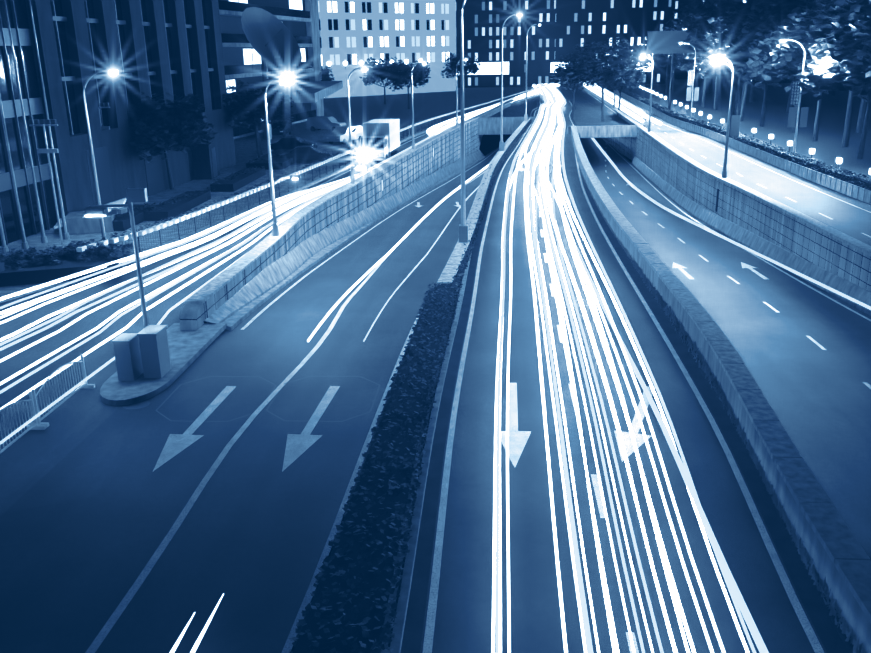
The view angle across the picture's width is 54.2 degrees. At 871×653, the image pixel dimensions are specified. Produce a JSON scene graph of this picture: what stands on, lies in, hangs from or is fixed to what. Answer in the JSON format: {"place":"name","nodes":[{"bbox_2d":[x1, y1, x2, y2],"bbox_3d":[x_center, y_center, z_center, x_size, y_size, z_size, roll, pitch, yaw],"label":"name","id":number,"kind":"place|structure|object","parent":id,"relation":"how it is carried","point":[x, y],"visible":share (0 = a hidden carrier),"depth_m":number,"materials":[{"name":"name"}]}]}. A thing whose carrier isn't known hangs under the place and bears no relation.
{"place":"outdoors","nodes":[
{"label":"outdoors","id":0,"kind":"place"},
{"bbox_2d":[0,87,533,296],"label":"pavement","id":1,"kind":"structure","parent":0,"point":[363,109],"depth_m":84.76,"materials":[{"name":"concrete"}]},
{"bbox_2d":[0,262,4,271],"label":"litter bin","id":2,"kind":"object","parent":1,"relation":"on","point":[2,267],"visible":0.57,"depth_m":37.64,"materials":[{"name":"blue metal"}]},
{"bbox_2d":[0,0,69,253],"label":"flagpoles","id":3,"kind":"object","parent":1,"relation":"on","point":[24,243],"visible":1,"depth_m":44.30,"materials":[{"name":"blue metal"}]},
{"bbox_2d":[29,107,109,244],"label":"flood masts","id":4,"kind":"object","parent":1,"relation":"on","point":[47,150],"visible":0.73,"depth_m":44.56},
{"bbox_2d":[28,103,108,123],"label":"floodlight mast heads","id":5,"kind":"object","parent":4,"relation":"attached to","point":[46,121],"visible":0.75,"depth_m":43.59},
{"bbox_2d":[0,240,149,286],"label":"shrub bed","id":6,"kind":"object","parent":1,"relation":"on","point":[30,257],"depth_m":38.67,"materials":[{"name":"blue plant"}]},
{"bbox_2d":[65,211,115,234],"bbox_3d":[-19.971,-6.076,49.356,2.600,0.900,2.400,-5,18,-12],"label":"parked vehicle","id":7,"kind":"object","parent":1,"relation":"on","point":[76,223],"visible":0.57,"depth_m":48.28,"materials":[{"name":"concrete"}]},
{"bbox_2d":[54,198,126,228],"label":"lights","id":8,"kind":"object","parent":7,"relation":"on","point":[122,201],"visible":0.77,"depth_m":49.41,"materials":[{"name":"white paint"}]},
{"bbox_2d":[112,149,298,230],"bbox_3d":[-15.803,-11.460,66.161,3.651,0.550,37.154,1,18,6],"label":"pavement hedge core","id":9,"kind":"object","parent":1,"relation":"on","point":[169,209],"visible":0.73,"depth_m":57.59,"materials":[{"name":"blue"}]},
{"bbox_2d":[114,149,291,217],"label":"pavement hedges","id":10,"kind":"object","parent":9,"relation":"on","point":[187,195],"visible":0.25,"depth_m":56.81,"materials":[{"name":"blue plant"}]},
{"bbox_2d":[191,133,219,179],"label":"entrance kiosks","id":11,"kind":"object","parent":1,"relation":"on","point":[202,162],"visible":0.21,"depth_m":68.09,"materials":[{"name":"stone"}]},
{"bbox_2d":[211,147,217,176],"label":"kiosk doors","id":12,"kind":"structure","parent":11,"relation":"attached to","point":[214,162],"depth_m":69.17,"materials":[{"name":"blue"}]},
{"bbox_2d":[241,7,301,139],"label":"dish sculpture","id":13,"kind":"object","parent":1,"relation":"on","point":[271,39],"visible":0.92,"depth_m":96.79,"materials":[{"name":"blue metal"}]},
{"bbox_2d":[271,120,292,134],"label":"shrub","id":14,"kind":"object","parent":1,"relation":"on","point":[283,128],"depth_m":101.77,"materials":[{"name":"blue plant"}]},
{"bbox_2d":[270,136,316,149],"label":"car","id":15,"kind":"object","parent":1,"relation":"on","point":[290,142],"visible":0.83,"depth_m":85.67,"materials":[{"name":"blue metal"}]},
{"bbox_2d":[75,91,528,259],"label":"planter fence rails","id":16,"kind":"object","parent":1,"relation":"on","point":[333,168],"visible":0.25,"depth_m":57.78,"materials":[{"name":"metal"}]},
{"bbox_2d":[280,145,330,160],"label":"car","id":17,"kind":"object","parent":1,"relation":"on","point":[306,152],"visible":0.76,"depth_m":76.82,"materials":[{"name":"blue metal"}]},
{"bbox_2d":[76,84,547,251],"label":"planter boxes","id":18,"kind":"object","parent":1,"relation":"on","point":[113,240],"visible":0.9,"depth_m":51.50,"materials":[{"name":"white concrete"}]},
{"bbox_2d":[77,112,445,246],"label":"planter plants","id":19,"kind":"object","parent":18,"relation":"in","point":[196,209],"visible":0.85,"depth_m":52.24,"materials":[{"name":"plant"}]},
{"bbox_2d":[306,116,345,128],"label":"car","id":20,"kind":"object","parent":1,"relation":"on","point":[322,122],"visible":0.86,"depth_m":107.58,"materials":[{"name":"blue metal"}]},
{"bbox_2d":[310,126,334,130],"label":"windows","id":21,"kind":"structure","parent":20,"relation":"attached to","point":[312,128],"depth_m":108.04,"materials":[{"name":"blue glass"}]},
{"bbox_2d":[326,125,362,141],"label":"car","id":22,"kind":"object","parent":1,"relation":"on","point":[341,133],"depth_m":92.72,"materials":[{"name":"white metal"}]},
{"bbox_2d":[329,136,360,143],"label":"car tyres","id":23,"kind":"object","parent":22,"relation":"attached to","point":[344,140],"visible":0.5,"depth_m":92.78,"materials":[{"name":"rubber"}]},
{"bbox_2d":[83,0,804,245],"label":"street lamps","id":24,"kind":"object","parent":1,"relation":"on","point":[463,231],"visible":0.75,"depth_m":43.43,"materials":[{"name":"metal"}]},
{"bbox_2d":[104,14,787,177],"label":"street lamp heads","id":25,"kind":"object","parent":24,"relation":"attached to","point":[280,77],"visible":0.83,"depth_m":56.30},
{"bbox_2d":[110,15,720,178],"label":"lamp lenses","id":26,"kind":"object","parent":25,"relation":"attached to","point":[366,69],"visible":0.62,"depth_m":41.53,"materials":[{"name":"white glass"}]},
{"bbox_2d":[686,71,808,135],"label":"banners","id":27,"kind":"object","parent":24,"relation":"on","point":[735,125],"depth_m":73.51,"materials":[{"name":"blue fabric"}]},
{"bbox_2d":[0,138,870,652],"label":"ramp roads","id":28,"kind":"structure","parent":0,"point":[88,522],"depth_m":22.72,"materials":[{"name":"blue asphalt"}]},
{"bbox_2d":[156,376,380,421],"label":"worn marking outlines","id":29,"kind":"object","parent":28,"relation":"on","point":[273,398],"visible":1,"depth_m":25.26,"materials":[{"name":"blue paint"}]},
{"bbox_2d":[204,102,510,330],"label":"plinth wall","id":30,"kind":"structure","parent":28,"relation":"on","point":[252,295],"depth_m":48.59,"materials":[{"name":"concrete"}]},
{"bbox_2d":[180,118,478,329],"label":"tiles wall","id":31,"kind":"structure","parent":30,"relation":"attached to","point":[193,316],"depth_m":58.41,"materials":[{"name":"tile"}]},
{"bbox_2d":[205,123,467,317],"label":"fence posts","id":32,"kind":"object","parent":30,"relation":"on","point":[367,199],"depth_m":64.16,"materials":[{"name":"blue metal"}]},
{"bbox_2d":[184,100,513,303],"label":"wall cap","id":33,"kind":"object","parent":30,"relation":"on","point":[206,292],"visible":0.85,"depth_m":43.67,"materials":[{"name":"concrete"}]},
{"bbox_2d":[73,93,870,652],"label":"road markings","id":34,"kind":"object","parent":28,"relation":"on","point":[295,449],"visible":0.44,"depth_m":22.24,"materials":[{"name":"paint"}]},
{"bbox_2d":[602,137,635,159],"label":"tunnel wall","id":35,"kind":"structure","parent":28,"relation":"on","point":[625,146],"depth_m":111.98,"materials":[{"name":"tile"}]},
{"bbox_2d":[571,130,870,652],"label":"concrete barrier","id":36,"kind":"object","parent":28,"relation":"on","point":[854,615],"visible":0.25,"depth_m":19.42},
{"bbox_2d":[571,126,870,622],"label":"barrier wall","id":37,"kind":"structure","parent":36,"relation":"on","point":[846,553],"depth_m":20.06,"materials":[{"name":"concrete"}]},
{"bbox_2d":[616,112,870,315],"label":"plinth wall","id":38,"kind":"structure","parent":28,"relation":"on","point":[751,240],"depth_m":50.45,"materials":[{"name":"concrete"}]},
{"bbox_2d":[715,188,718,211],"bbox_3d":[19.830,-8.908,59.926,0.100,1.600,0.220,0,18,4],"label":"joint","id":39,"kind":"object","parent":38,"relation":"attached to","point":[717,194],"visible":0.86,"depth_m":59.86,"materials":[{"name":"concrete"}]},
{"bbox_2d":[612,108,870,255],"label":"wall cap","id":40,"kind":"object","parent":38,"relation":"on","point":[834,233],"visible":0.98,"depth_m":50.82,"materials":[{"name":"concrete"}]},
{"bbox_2d":[635,127,870,291],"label":"retaining wall","id":41,"kind":"structure","parent":38,"relation":"attached to","point":[783,230],"depth_m":52.05,"materials":[{"name":"blue tile"}]},
{"bbox_2d":[0,79,870,652],"bbox_3d":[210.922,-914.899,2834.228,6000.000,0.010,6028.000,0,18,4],"label":"ground","id":42,"kind":"structure","parent":0,"point":[28,459],"depth_m":22.36,"materials":[{"name":"asphalt"}]},
{"bbox_2d":[0,354,95,453],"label":"metal fence","id":43,"kind":"object","parent":42,"relation":"on","point":[37,424],"visible":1,"depth_m":23.48,"materials":[{"name":"blue metal"}]},
{"bbox_2d":[0,0,235,245],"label":"office","id":44,"kind":"structure","parent":42,"relation":"on","point":[127,168],"depth_m":55.02,"materials":[{"name":"blue glass"}]},
{"bbox_2d":[0,0,213,244],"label":"office mullions","id":45,"kind":"object","parent":44,"relation":"attached to","point":[12,106],"visible":0.54,"depth_m":47.76,"materials":[{"name":"metal"}]},
{"bbox_2d":[100,323,226,405],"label":"traffic island","id":46,"kind":"structure","parent":42,"relation":"on","point":[187,348],"depth_m":27.22,"materials":[{"name":"concrete"}]},
{"bbox_2d":[89,188,148,327],"bbox_3d":[-9.546,-1.398,26.466,1.745,5.730,0.377,-4,18,-10],"label":"camera mast","id":47,"kind":"object","parent":46,"relation":"on","point":[136,194],"visible":0.71,"depth_m":25.87,"materials":[{"name":"blue metal"}]},
{"bbox_2d":[84,207,108,215],"bbox_3d":[-10.269,-3.483,25.756,0.620,0.200,0.260,0,18,4],"label":"mast floodlight housing","id":48,"kind":"object","parent":47,"relation":"attached to","point":[99,211],"visible":1,"depth_m":25.64,"materials":[{"name":"blue metal"}]},
{"bbox_2d":[111,325,170,380],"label":"utility boxes","id":49,"kind":"object","parent":46,"relation":"on","point":[154,353],"visible":1,"depth_m":26.24,"materials":[{"name":"grey paint"}]},
{"bbox_2d":[218,0,315,136],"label":"building","id":50,"kind":"structure","parent":42,"relation":"on","point":[232,25],"depth_m":107.37,"materials":[{"name":"blue glass"}]},
{"bbox_2d":[226,0,305,120],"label":"lit rooms","id":51,"kind":"object","parent":50,"relation":"in","point":[293,4],"visible":0.29,"depth_m":108.42,"materials":[{"name":"white glass"}]},
{"bbox_2d":[219,0,323,138],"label":"ledges","id":52,"kind":"object","parent":50,"relation":"attached to","point":[312,31],"visible":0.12,"depth_m":126.59,"materials":[{"name":"blue concrete"}]},
{"bbox_2d":[228,81,342,104],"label":"canopy","id":53,"kind":"object","parent":50,"relation":"attached to","point":[309,92],"visible":0.57,"depth_m":101.65,"materials":[{"name":"blue metal"}]},
{"bbox_2d":[0,87,556,302],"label":"kerb","id":54,"kind":"structure","parent":42,"relation":"on","point":[294,191],"depth_m":62.48,"materials":[{"name":"concrete"}]},
{"bbox_2d":[3,302,584,413],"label":"manhole covers","id":55,"kind":"object","parent":42,"relation":"on","point":[140,405],"visible":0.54,"depth_m":24.81,"materials":[{"name":"blue metal"}]},
{"bbox_2d":[0,83,725,652],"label":"light trails","id":56,"kind":"object","parent":42,"relation":"on","point":[266,209],"visible":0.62,"depth_m":30.58,"materials":[{"name":"white"}]},
{"bbox_2d":[0,84,749,652],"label":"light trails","id":57,"kind":"object","parent":56,"relation":"on","point":[644,482],"visible":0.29,"depth_m":22.61,"materials":[{"name":"white"}]},
{"bbox_2d":[0,83,870,652],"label":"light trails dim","id":58,"kind":"object","parent":56,"relation":"on","point":[732,585],"visible":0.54,"depth_m":28.70,"materials":[{"name":"white"}]},
{"bbox_2d":[361,148,397,164],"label":"truck tyres","id":59,"kind":"object","parent":42,"relation":"on","point":[394,152],"visible":0.25,"depth_m":80.29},
{"bbox_2d":[360,157,384,160],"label":"truck chassis","id":60,"kind":"object","parent":59,"relation":"on","point":[372,158],"visible":0.46,"depth_m":75.36,"materials":[{"name":"white metal"}]},
{"bbox_2d":[360,136,388,158],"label":"truck cab","id":61,"kind":"object","parent":60,"relation":"on","point":[373,152],"visible":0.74,"depth_m":75.30,"materials":[{"name":"white metal"}]},
{"bbox_2d":[361,138,386,147],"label":"truck glass","id":62,"kind":"object","parent":61,"relation":"attached to","point":[371,142],"visible":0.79,"depth_m":75.22,"materials":[{"name":"glass"}]},
{"bbox_2d":[363,119,399,151],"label":"truck","id":63,"kind":"object","parent":59,"relation":"on","point":[390,128],"visible":0.71,"depth_m":76.98,"materials":[{"name":"white"}]},
{"bbox_2d":[318,0,455,97],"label":"pale stone block","id":64,"kind":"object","parent":42,"relation":"on","point":[437,82],"visible":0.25,"depth_m":191.59,"materials":[{"name":"blue stone"}]},
{"bbox_2d":[327,59,422,65],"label":"lamps","id":65,"kind":"object","parent":64,"relation":"attached to","point":[361,62],"visible":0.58,"depth_m":181.98,"materials":[{"name":"white glass"}]},
{"bbox_2d":[319,2,443,64],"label":"windows","id":66,"kind":"structure","parent":64,"relation":"attached to","point":[335,21],"depth_m":187.98,"materials":[{"name":"black glass"}]},
{"bbox_2d":[318,1,448,64],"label":"dim windows","id":67,"kind":"structure","parent":64,"relation":"attached to","point":[337,56],"depth_m":194.04,"materials":[{"name":"white glass"}]},
{"bbox_2d":[321,1,449,64],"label":"lit windows","id":68,"kind":"structure","parent":64,"relation":"attached to","point":[370,39],"depth_m":192.68,"materials":[{"name":"white glass"}]},
{"bbox_2d":[289,119,531,652],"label":"median hedge","id":69,"kind":"object","parent":42,"relation":"on","point":[303,643],"depth_m":17.29,"materials":[{"name":"plant"}]},
{"bbox_2d":[389,101,537,652],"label":"kerbs","id":70,"kind":"structure","parent":42,"relation":"on","point":[400,619],"depth_m":18.94,"materials":[{"name":"concrete"}]},
{"bbox_2d":[472,116,535,134],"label":"portal beam","id":71,"kind":"structure","parent":42,"relation":"on","point":[491,125],"depth_m":114.60,"materials":[{"name":"concrete"}]},
{"bbox_2d":[456,0,555,87],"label":"tower","id":72,"kind":"structure","parent":42,"relation":"on","point":[483,21],"depth_m":222.54,"materials":[{"name":"blue"}]},
{"bbox_2d":[567,125,644,137],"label":"portal beam","id":73,"kind":"structure","parent":42,"relation":"on","point":[601,131],"depth_m":100.34,"materials":[{"name":"concrete"}]},
{"bbox_2d":[554,0,671,85],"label":"tower","id":74,"kind":"structure","parent":42,"relation":"on","point":[579,22],"depth_m":223.45,"materials":[{"name":"blue"}]},
{"bbox_2d":[401,101,848,652],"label":"road edge line","id":75,"kind":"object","parent":42,"relation":"on","point":[824,627],"visible":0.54,"depth_m":19.76,"materials":[{"name":"paint"}]},
{"bbox_2d":[579,135,859,652],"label":"verge soil","id":76,"kind":"structure","parent":42,"relation":"on","point":[849,645],"depth_m":20.44,"materials":[{"name":"soil"}]},
{"bbox_2d":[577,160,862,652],"bbox_3d":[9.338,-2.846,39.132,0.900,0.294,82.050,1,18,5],"label":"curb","id":77,"kind":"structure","parent":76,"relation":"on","point":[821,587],"depth_m":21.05,"materials":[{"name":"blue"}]},
{"bbox_2d":[606,83,870,195],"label":"verge","id":78,"kind":"structure","parent":42,"relation":"on","point":[828,148],"depth_m":117.28,"materials":[{"name":"blue plant"}]},
{"bbox_2d":[646,30,700,109],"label":"road sign","id":79,"kind":"object","parent":78,"relation":"on","point":[659,42],"visible":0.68,"depth_m":127.36,"materials":[{"name":"blue metal"}]},
{"bbox_2d":[640,88,838,166],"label":"bollard posts","id":80,"kind":"object","parent":78,"relation":"on","point":[722,125],"visible":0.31,"depth_m":109.00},
{"bbox_2d":[640,86,870,173],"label":"bollard lanterns","id":81,"kind":"object","parent":80,"relation":"on","point":[838,160],"visible":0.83,"depth_m":87.64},
{"bbox_2d":[615,90,870,204],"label":"planter wall","id":82,"kind":"structure","parent":78,"relation":"on","point":[846,188],"depth_m":70.56,"materials":[{"name":"concrete"}]},
{"bbox_2d":[616,87,870,189],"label":"hedge","id":83,"kind":"object","parent":82,"relation":"in","point":[764,143],"depth_m":71.19,"materials":[{"name":"plant"}]},
{"bbox_2d":[437,117,530,284],"bbox_3d":[6.437,-14.841,73.958,6.810,0.100,85.000,0,18,4],"label":"median strip","id":84,"kind":"object","parent":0,"point":[449,272],"visible":0.79,"depth_m":47.44,"materials":[{"name":"concrete"}]},
{"bbox_2d":[457,62,700,74],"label":"illuminated signs","id":85,"kind":"object","parent":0,"point":[488,68],"visible":0.27,"depth_m":217.22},
{"bbox_2d":[668,0,713,79],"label":"tower","id":86,"kind":"structure","parent":0,"point":[679,73],"depth_m":249.33,"materials":[{"name":"blue"}]},
{"bbox_2d":[710,0,806,83],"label":"tower","id":87,"kind":"structure","parent":0,"point":[726,78],"depth_m":218.32,"materials":[{"name":"blue"}]}
]}

